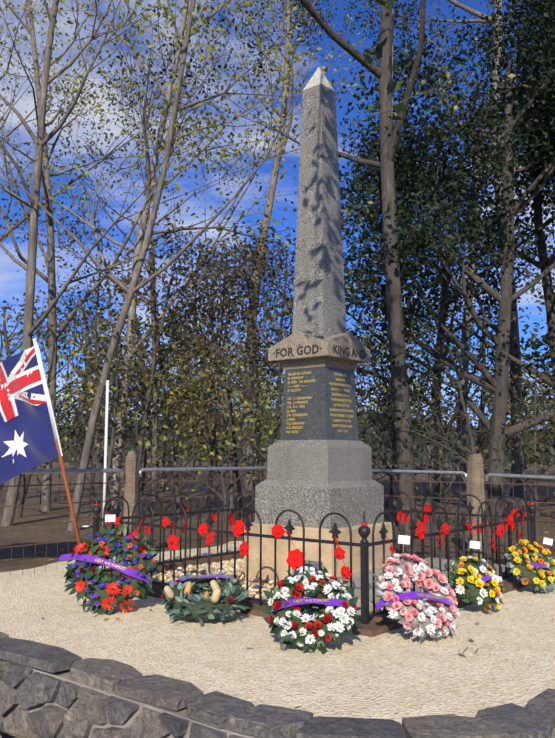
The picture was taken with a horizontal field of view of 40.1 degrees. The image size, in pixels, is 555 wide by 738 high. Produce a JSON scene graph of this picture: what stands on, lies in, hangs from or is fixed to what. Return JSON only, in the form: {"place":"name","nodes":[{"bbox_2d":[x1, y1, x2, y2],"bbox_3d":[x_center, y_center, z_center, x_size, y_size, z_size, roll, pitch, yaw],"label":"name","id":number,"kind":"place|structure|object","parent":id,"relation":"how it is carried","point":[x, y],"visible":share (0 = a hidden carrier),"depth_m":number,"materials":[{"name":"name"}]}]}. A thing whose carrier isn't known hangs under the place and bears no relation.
{"place":"outdoors","nodes":[
{"label":"outdoors","id":0,"kind":"place"},
{"bbox_2d":[0,462,71,737],"bbox_3d":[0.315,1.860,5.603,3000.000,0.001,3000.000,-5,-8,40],"label":"ground","id":1,"kind":"structure","parent":0,"point":[3,734],"depth_m":3.32,"materials":[{"name":"brown soil"}]},
{"bbox_2d":[0,659,554,737],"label":"retaining wall","id":2,"kind":"structure","parent":1,"relation":"on","point":[64,675],"depth_m":2.88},
{"bbox_2d":[0,659,244,737],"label":"retaining wall stones","id":3,"kind":"object","parent":2,"relation":"attached to","point":[83,713],"visible":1,"depth_m":3.06,"materials":[{"name":"grey stone"}]},
{"bbox_2d":[0,632,554,737],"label":"wall coping stones","id":4,"kind":"object","parent":2,"relation":"attached to","point":[534,717],"visible":1,"depth_m":2.61,"materials":[{"name":"grey stone"}]},
{"bbox_2d":[275,0,406,119],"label":"overhanging gum tree","id":5,"kind":"object","parent":1,"relation":"on","point":[392,86],"visible":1,"depth_m":3.51,"materials":[{"name":"green plant"}]},
{"bbox_2d":[0,462,554,571],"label":"terrace earth","id":6,"kind":"structure","parent":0,"point":[41,533],"depth_m":11.56,"materials":[{"name":"brown soil"}]},
{"bbox_2d":[0,297,83,445],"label":"distant tree","id":7,"kind":"object","parent":6,"relation":"on","point":[4,332],"visible":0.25,"depth_m":39.34,"materials":[{"name":"green plant"}]},
{"bbox_2d":[0,305,117,492],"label":"scrub shrub","id":8,"kind":"object","parent":6,"relation":"on","point":[9,344],"visible":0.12,"depth_m":12.01,"materials":[{"name":"green plant"}]},
{"bbox_2d":[34,374,110,502],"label":"scrub shrub","id":9,"kind":"object","parent":6,"relation":"on","point":[38,479],"visible":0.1,"depth_m":14.34,"materials":[{"name":"green plant"}]},
{"bbox_2d":[0,276,164,516],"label":"scrub shrub","id":10,"kind":"object","parent":6,"relation":"on","point":[24,493],"visible":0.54,"depth_m":10.98,"materials":[{"name":"green plant"}]},
{"bbox_2d":[55,372,112,468],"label":"distant tree","id":11,"kind":"object","parent":6,"relation":"on","point":[78,442],"visible":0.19,"depth_m":45.49,"materials":[{"name":"green plant"}]},
{"bbox_2d":[16,288,174,474],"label":"distant tree","id":12,"kind":"object","parent":6,"relation":"on","point":[100,462],"visible":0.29,"depth_m":34.15,"materials":[{"name":"green plant"}]},
{"bbox_2d":[55,361,138,491],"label":"scrub shrub","id":13,"kind":"object","parent":6,"relation":"on","point":[84,422],"visible":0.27,"depth_m":18.42,"materials":[{"name":"green plant"}]},
{"bbox_2d":[13,190,187,504],"bbox_3d":[-3.376,-0.344,14.287,3.146,5.896,4.482,2,-7,-17],"label":"tree sapling","id":14,"kind":"object","parent":6,"relation":"on","point":[93,372],"visible":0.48,"depth_m":14.24,"materials":[{"name":"green plant"}]},
{"bbox_2d":[102,380,108,525],"bbox_3d":[-1.815,0.965,8.016,0.030,1.700,0.030,-2,-7,17],"label":"white pole","id":15,"kind":"object","parent":6,"relation":"on","point":[106,439],"visible":0.65,"depth_m":8.03,"materials":[{"name":"white metal"}]},
{"bbox_2d":[55,356,198,511],"bbox_3d":[-2.538,0.974,12.269,2.896,2.829,2.408,-5,-8,40],"label":"scrub shrub","id":16,"kind":"object","parent":6,"relation":"on","point":[129,440],"visible":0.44,"depth_m":12.08,"materials":[{"name":"green plant"}]},
{"bbox_2d":[0,33,265,500],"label":"tree","id":17,"kind":"object","parent":6,"relation":"on","point":[154,443],"visible":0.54,"depth_m":15.28,"materials":[{"name":"green plant"}]},
{"bbox_2d":[69,354,200,494],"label":"scrub shrub","id":18,"kind":"object","parent":6,"relation":"on","point":[144,466],"visible":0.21,"depth_m":17.35,"materials":[{"name":"green plant"}]},
{"bbox_2d":[45,303,238,523],"bbox_3d":[-2.102,0.583,9.976,3.099,3.100,2.595,-5,-8,40],"label":"scrub shrub","id":19,"kind":"object","parent":6,"relation":"on","point":[114,426],"visible":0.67,"depth_m":10.11,"materials":[{"name":"green plant"}]},
{"bbox_2d":[0,0,286,240],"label":"tree","id":20,"kind":"object","parent":6,"relation":"on","point":[6,233],"visible":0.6,"depth_m":14.97,"materials":[{"name":"brown plant"}]},
{"bbox_2d":[62,231,241,526],"bbox_3d":[-1.610,0.109,9.864,2.338,4.022,2.744,2,-7,-16],"label":"tree sapling","id":21,"kind":"object","parent":6,"relation":"on","point":[151,377],"visible":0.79,"depth_m":9.92,"materials":[{"name":"green plant"}]},
{"bbox_2d":[71,302,241,478],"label":"distant tree","id":22,"kind":"object","parent":6,"relation":"on","point":[149,453],"visible":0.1,"depth_m":27.93,"materials":[{"name":"green plant"}]},
{"bbox_2d":[0,0,320,510],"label":"tree","id":23,"kind":"object","parent":6,"relation":"on","point":[49,258],"visible":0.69,"depth_m":12.46,"materials":[{"name":"brown plant"}]},
{"bbox_2d":[124,370,208,491],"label":"scrub shrub","id":24,"kind":"object","parent":6,"relation":"on","point":[164,456],"visible":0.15,"depth_m":18.54,"materials":[{"name":"green plant"}]},
{"bbox_2d":[55,187,279,517],"bbox_3d":[-1.524,-0.103,10.549,3.274,4.600,2.446,-5,-8,40],"label":"tree sapling","id":25,"kind":"object","parent":6,"relation":"on","point":[170,429],"visible":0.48,"depth_m":10.57,"materials":[{"name":"green plant"}]},
{"bbox_2d":[83,296,262,472],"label":"distant tree","id":26,"kind":"object","parent":6,"relation":"on","point":[187,443],"visible":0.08,"depth_m":36.85,"materials":[{"name":"green plant"}]},
{"bbox_2d":[0,0,358,525],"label":"tree","id":27,"kind":"object","parent":6,"relation":"on","point":[40,142],"visible":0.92,"depth_m":9.82,"materials":[{"name":"brown plant"}]},
{"bbox_2d":[130,352,238,496],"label":"scrub shrub","id":28,"kind":"object","parent":6,"relation":"on","point":[181,486],"visible":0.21,"depth_m":16.57,"materials":[{"name":"green plant"}]},
{"bbox_2d":[93,362,283,523],"bbox_3d":[-0.796,0.949,10.192,2.507,2.434,2.522,-5,-8,40],"label":"scrub shrub","id":29,"kind":"object","parent":6,"relation":"on","point":[221,473],"visible":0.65,"depth_m":10.24,"materials":[{"name":"green plant"}]},
{"bbox_2d":[157,378,238,466],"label":"distant tree","id":30,"kind":"object","parent":6,"relation":"on","point":[190,462],"visible":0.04,"depth_m":50.60,"materials":[{"name":"green plant"}]},
{"bbox_2d":[133,315,277,466],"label":"distant tree","id":31,"kind":"object","parent":6,"relation":"on","point":[227,374],"visible":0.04,"depth_m":38.36,"materials":[{"name":"green plant"}]},
{"bbox_2d":[118,219,294,515],"bbox_3d":[-0.976,0.069,10.446,3.013,4.234,2.691,-5,-8,40],"label":"tree sapling","id":32,"kind":"object","parent":6,"relation":"on","point":[220,373],"visible":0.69,"depth_m":10.32,"materials":[{"name":"green plant"}]},
{"bbox_2d":[150,351,267,499],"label":"scrub shrub","id":33,"kind":"object","parent":6,"relation":"on","point":[214,474],"visible":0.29,"depth_m":15.58,"materials":[{"name":"green plant"}]},
{"bbox_2d":[149,347,282,518],"bbox_3d":[-0.601,0.992,11.048,2.506,2.544,2.766,1,-6,-8],"label":"scrub shrub","id":34,"kind":"object","parent":6,"relation":"on","point":[210,441],"visible":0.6,"depth_m":10.50,"materials":[{"name":"green plant"}]},
{"bbox_2d":[142,225,291,507],"bbox_3d":[-0.900,-0.042,13.519,3.067,5.146,3.140,2,-7,-16],"label":"tree sapling","id":35,"kind":"object","parent":6,"relation":"on","point":[213,434],"visible":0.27,"depth_m":13.34,"materials":[{"name":"green plant"}]},
{"bbox_2d":[156,206,289,484],"bbox_3d":[-0.622,-0.078,13.355,2.982,5.187,4.019,-5,-8,40],"label":"tree sapling","id":36,"kind":"object","parent":6,"relation":"on","point":[256,402],"visible":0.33,"depth_m":13.46,"materials":[{"name":"green plant"}]},
{"bbox_2d":[0,0,465,511],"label":"tree","id":37,"kind":"object","parent":6,"relation":"on","point":[115,487],"visible":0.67,"depth_m":12.32,"materials":[{"name":"brown plant"}]},
{"bbox_2d":[207,363,282,481],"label":"scrub shrub","id":38,"kind":"object","parent":6,"relation":"on","point":[262,471],"visible":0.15,"depth_m":16.85,"materials":[{"name":"green plant"}]},
{"bbox_2d":[219,359,282,460],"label":"distant tree","id":39,"kind":"object","parent":6,"relation":"on","point":[272,422],"visible":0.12,"depth_m":52.57,"materials":[{"name":"green plant"}]},
{"bbox_2d":[0,0,527,531],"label":"tree","id":40,"kind":"object","parent":6,"relation":"on","point":[130,290],"visible":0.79,"depth_m":9.28,"materials":[{"name":"brown plant"}]},
{"bbox_2d":[0,541,554,724],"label":"gravel terrace","id":41,"kind":"structure","parent":6,"relation":"on","point":[397,675],"depth_m":3.54,"materials":[{"name":"beige gravel"}]},
{"bbox_2d":[0,338,89,544],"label":"flag","id":42,"kind":"object","parent":41,"relation":"on","point":[29,437],"visible":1,"depth_m":5.44,"materials":[{"name":"blue fabric"}]},
{"bbox_2d":[58,515,158,614],"bbox_3d":[-1.006,1.159,4.496,0.597,0.580,0.350,1,-6,-6],"label":"wreath","id":43,"kind":"object","parent":41,"relation":"on","point":[89,582],"visible":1,"depth_m":4.45,"materials":[{"name":"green plant"}]},
{"bbox_2d":[95,558,126,569],"bbox_3d":[-0.972,1.139,4.430,0.188,0.018,0.002,18,-36,1],"label":"ribbon lettering","id":44,"kind":"object","parent":43,"relation":"attached to","point":[111,565],"visible":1,"depth_m":4.43,"materials":[{"name":"white paint"}]},
{"bbox_2d":[103,550,243,575],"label":"stone curb","id":45,"kind":"structure","parent":41,"relation":"on","point":[168,566],"depth_m":6.18,"materials":[{"name":"beige stone"}]},
{"bbox_2d":[160,564,250,626],"bbox_3d":[-0.397,1.256,4.277,0.524,0.285,0.534,2,-7,-17],"label":"wreath","id":46,"kind":"object","parent":41,"relation":"on","point":[228,597],"visible":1,"depth_m":4.17,"materials":[{"name":"green plant"}]},
{"bbox_2d":[148,558,282,599],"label":"pebbles","id":47,"kind":"object","parent":41,"relation":"on","point":[215,566],"visible":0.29,"depth_m":5.71,"materials":[{"name":"beige gravel"}]},
{"bbox_2d":[244,67,392,581],"bbox_3d":[0.324,-0.431,5.861,0.800,4.010,0.800,-5,-8,40],"label":"war memorial obelisk","id":48,"kind":"object","parent":47,"relation":"on","point":[319,464],"visible":1,"depth_m":5.64,"materials":[{"name":"stone"}]},
{"bbox_2d":[73,576,392,636],"bbox_3d":[-0.443,1.470,4.734,2.566,0.095,0.200,-5,-8,40],"label":"sleeper","id":49,"kind":"object","parent":41,"relation":"on","point":[372,628],"visible":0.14,"depth_m":4.28,"materials":[{"name":"brown wood"}]},
{"bbox_2d":[92,490,536,623],"bbox_3d":[0.319,1.254,5.671,2.405,0.620,2.412,-5,-8,40],"label":"wrought iron fence","id":50,"kind":"object","parent":49,"relation":"on","point":[295,559],"visible":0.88,"depth_m":4.94,"materials":[{"name":"black metal"}]},
{"bbox_2d":[123,451,487,560],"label":"fence posts","id":51,"kind":"object","parent":41,"relation":"on","point":[475,478],"visible":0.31,"depth_m":6.73,"materials":[{"name":"brown wood"}]},
{"bbox_2d":[262,566,362,653],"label":"white wreath roses mums","id":52,"kind":"object","parent":41,"relation":"on","point":[334,618],"visible":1,"depth_m":3.62,"materials":[{"name":"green plant"}]},
{"bbox_2d":[294,599,327,602],"bbox_3d":[0.165,1.103,3.616,0.173,0.001,0.017,-2,33,1],"label":"ribbon lettering","id":53,"kind":"object","parent":52,"relation":"on","point":[319,600],"visible":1,"depth_m":3.62,"materials":[{"name":"paint"}]},
{"bbox_2d":[314,557,508,614],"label":"concrete slab","id":54,"kind":"structure","parent":41,"relation":"on","point":[356,582],"depth_m":5.00,"materials":[{"name":"beige concrete"}]},
{"bbox_2d":[369,535,465,643],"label":"pink wreath carnations","id":55,"kind":"object","parent":41,"relation":"on","point":[431,616],"visible":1,"depth_m":3.79,"materials":[{"name":"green plant"}]},
{"bbox_2d":[417,593,442,598],"bbox_3d":[0.760,1.130,3.775,0.165,0.016,0.004,16,-56,-25],"label":"ribbon lettering","id":56,"kind":"object","parent":55,"relation":"on","point":[429,596],"visible":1,"depth_m":3.77,"materials":[{"name":"white paint"}]},
{"bbox_2d":[369,572,528,629],"bbox_3d":[1.224,1.468,4.884,0.200,0.095,2.166,-5,-8,40],"label":"sleeper","id":57,"kind":"object","parent":41,"relation":"on","point":[511,583],"visible":0.21,"depth_m":4.62,"materials":[{"name":"brown wood"}]},
{"bbox_2d":[447,541,503,611],"bbox_3d":[1.177,1.226,4.506,0.324,0.402,0.333,-1,-7,15],"label":"flower wreath","id":58,"kind":"object","parent":41,"relation":"on","point":[476,583],"visible":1,"depth_m":4.44,"materials":[{"name":"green plant"}]},
{"bbox_2d":[504,537,554,593],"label":"flower wreath","id":59,"kind":"object","parent":41,"relation":"on","point":[524,559],"visible":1,"depth_m":5.09,"materials":[{"name":"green plant"}]},
{"bbox_2d":[14,504,554,714],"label":"leaf litter","id":60,"kind":"object","parent":6,"relation":"on","point":[461,654],"visible":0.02,"depth_m":7.67,"materials":[{"name":"brown plant"}]},
{"bbox_2d":[199,0,376,489],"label":"tall tree","id":61,"kind":"object","parent":6,"relation":"on","point":[271,192],"visible":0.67,"depth_m":22.04,"materials":[{"name":"brown plant"}]},
{"bbox_2d":[198,217,390,443],"bbox_3d":[0.348,0.095,11.306,2.796,4.390,3.568,-1,-7,10],"label":"tree sapling","id":62,"kind":"object","parent":6,"relation":"on","point":[280,331],"visible":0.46,"depth_m":11.18,"materials":[{"name":"green plant"}]},
{"bbox_2d":[167,265,441,503],"bbox_3d":[0.681,0.363,8.799,3.211,3.296,2.752,4,-7,-27],"label":"scrub shrub","id":63,"kind":"object","parent":6,"relation":"on","point":[379,384],"visible":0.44,"depth_m":8.53,"materials":[{"name":"green plant"}]},
{"bbox_2d":[108,0,511,531],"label":"tree","id":64,"kind":"object","parent":6,"relation":"on","point":[389,138],"visible":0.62,"depth_m":9.51,"materials":[{"name":"brown plant"}]},
{"bbox_2d":[222,224,426,441],"bbox_3d":[0.553,-0.034,15.996,4.526,5.698,3.687,-5,-8,40],"label":"tree sapling","id":65,"kind":"object","parent":6,"relation":"on","point":[290,326],"visible":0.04,"depth_m":15.88,"materials":[{"name":"green plant"}]},
{"bbox_2d":[246,366,420,464],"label":"scrub shrub","id":66,"kind":"object","parent":6,"relation":"on","point":[359,421],"visible":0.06,"depth_m":15.63,"materials":[{"name":"green plant"}]},
{"bbox_2d":[245,303,446,506],"bbox_3d":[1.129,0.568,13.594,4.267,3.964,2.565,-5,-8,40],"label":"scrub shrub","id":67,"kind":"object","parent":6,"relation":"on","point":[374,457],"visible":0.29,"depth_m":12.92,"materials":[{"name":"green plant"}]},
{"bbox_2d":[356,393,396,477],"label":"scrub shrub","id":68,"kind":"object","parent":6,"relation":"on","point":[371,440],"visible":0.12,"depth_m":15.77,"materials":[{"name":"green plant"}]},
{"bbox_2d":[202,66,554,500],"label":"dense tree","id":69,"kind":"object","parent":6,"relation":"on","point":[433,396],"visible":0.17,"depth_m":15.22,"materials":[{"name":"green plant"}]},
{"bbox_2d":[207,0,554,520],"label":"dense tree","id":70,"kind":"object","parent":6,"relation":"on","point":[505,298],"visible":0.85,"depth_m":10.90,"materials":[{"name":"green plant"}]},
{"bbox_2d":[346,297,443,473],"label":"distant tree","id":71,"kind":"object","parent":6,"relation":"on","point":[387,430],"visible":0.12,"depth_m":36.77,"materials":[{"name":"green plant"}]},
{"bbox_2d":[356,374,453,457],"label":"distant tree","id":72,"kind":"object","parent":6,"relation":"on","point":[428,416],"visible":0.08,"depth_m":46.33,"materials":[{"name":"green plant"}]},
{"bbox_2d":[354,328,469,488],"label":"scrub shrub","id":73,"kind":"object","parent":6,"relation":"on","point":[367,374],"visible":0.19,"depth_m":14.96,"materials":[{"name":"green plant"}]},
{"bbox_2d":[356,307,471,505],"bbox_3d":[2.126,0.787,14.147,4.096,3.670,2.736,-35,-35,79],"label":"scrub shrub","id":74,"kind":"object","parent":6,"relation":"on","point":[394,435],"visible":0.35,"depth_m":13.69,"materials":[{"name":"green plant"}]},
{"bbox_2d":[382,387,485,486],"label":"scrub shrub","id":75,"kind":"object","parent":6,"relation":"on","point":[450,445],"visible":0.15,"depth_m":17.50,"materials":[{"name":"green plant"}]},
{"bbox_2d":[342,0,547,496],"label":"tall tree","id":76,"kind":"object","parent":6,"relation":"on","point":[516,465],"visible":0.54,"depth_m":17.54,"materials":[{"name":"brown plant"}]},
{"bbox_2d":[362,363,527,504],"bbox_3d":[2.407,1.109,11.585,2.542,2.448,2.347,-5,-8,40],"label":"scrub shrub","id":77,"kind":"object","parent":6,"relation":"on","point":[430,467],"visible":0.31,"depth_m":11.76,"materials":[{"name":"green plant"}]},
{"bbox_2d":[338,0,554,389],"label":"dense tree","id":78,"kind":"object","parent":6,"relation":"on","point":[548,285],"visible":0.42,"depth_m":12.80,"materials":[{"name":"green plant"}]},
{"bbox_2d":[350,0,553,485],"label":"tall tree","id":79,"kind":"object","parent":6,"relation":"on","point":[463,381],"visible":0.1,"depth_m":25.40,"materials":[{"name":"brown plant"}]},
{"bbox_2d":[357,305,554,537],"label":"scrub shrub","id":80,"kind":"object","parent":6,"relation":"on","point":[468,432],"visible":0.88,"depth_m":8.85,"materials":[{"name":"green plant"}]},
{"bbox_2d":[369,293,545,469],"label":"distant tree","id":81,"kind":"object","parent":6,"relation":"on","point":[471,365],"visible":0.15,"depth_m":41.63,"materials":[{"name":"green plant"}]},
{"bbox_2d":[421,373,548,495],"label":"scrub shrub","id":82,"kind":"object","parent":6,"relation":"on","point":[478,428],"visible":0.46,"depth_m":13.69,"materials":[{"name":"green plant"}]},
{"bbox_2d":[448,361,554,496],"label":"scrub shrub","id":83,"kind":"object","parent":6,"relation":"on","point":[519,418],"visible":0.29,"depth_m":16.67,"materials":[{"name":"green plant"}]},
{"bbox_2d":[455,337,554,514],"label":"scrub shrub","id":84,"kind":"object","parent":6,"relation":"on","point":[535,490],"visible":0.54,"depth_m":12.32,"materials":[{"name":"green plant"}]},
{"bbox_2d":[469,345,553,471],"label":"distant tree","id":85,"kind":"object","parent":6,"relation":"on","point":[525,470],"visible":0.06,"depth_m":42.66,"materials":[{"name":"green plant"}]},
{"bbox_2d":[471,312,554,464],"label":"distant tree","id":86,"kind":"object","parent":6,"relation":"on","point":[536,354],"visible":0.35,"depth_m":25.81,"materials":[{"name":"green plant"}]},
{"bbox_2d":[478,349,554,482],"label":"scrub shrub","id":87,"kind":"object","parent":6,"relation":"on","point":[536,431],"visible":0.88,"depth_m":10.16,"materials":[{"name":"green plant"}]},
{"bbox_2d":[515,228,554,403],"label":"distant tree","id":88,"kind":"object","parent":6,"relation":"on","point":[532,289],"visible":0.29,"depth_m":25.31,"materials":[{"name":"green plant"}]},
{"bbox_2d":[522,369,554,448],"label":"scrub shrub","id":89,"kind":"object","parent":6,"relation":"on","point":[542,413],"visible":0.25,"depth_m":17.70,"materials":[{"name":"green plant"}]},
{"bbox_2d":[524,379,554,449],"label":"scrub shrub","id":90,"kind":"object","parent":6,"relation":"on","point":[548,422],"visible":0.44,"depth_m":12.97,"materials":[{"name":"green plant"}]},
{"bbox_2d":[0,471,554,576],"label":"fence wire","id":91,"kind":"object","parent":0,"point":[245,493],"depth_m":6.56,"materials":[{"name":"grey metal"}]},
{"bbox_2d":[0,0,554,428],"label":"sky","id":92,"kind":"structure","parent":0,"point":[12,282],"materials":[{"name":"blue"}]},
{"bbox_2d":[21,466,554,480],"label":"fence pipe rails","id":93,"kind":"object","parent":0,"point":[107,470],"visible":0.65,"depth_m":6.77,"materials":[{"name":"grey metal"}]},
{"bbox_2d":[52,412,554,463],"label":"distant hill terrain","id":94,"kind":"structure","parent":0,"point":[388,455],"depth_m":115.02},
{"bbox_2d":[292,560,322,574],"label":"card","id":95,"kind":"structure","parent":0,"point":[312,565],"depth_m":4.67,"materials":[{"name":"white paper"}]}
]}

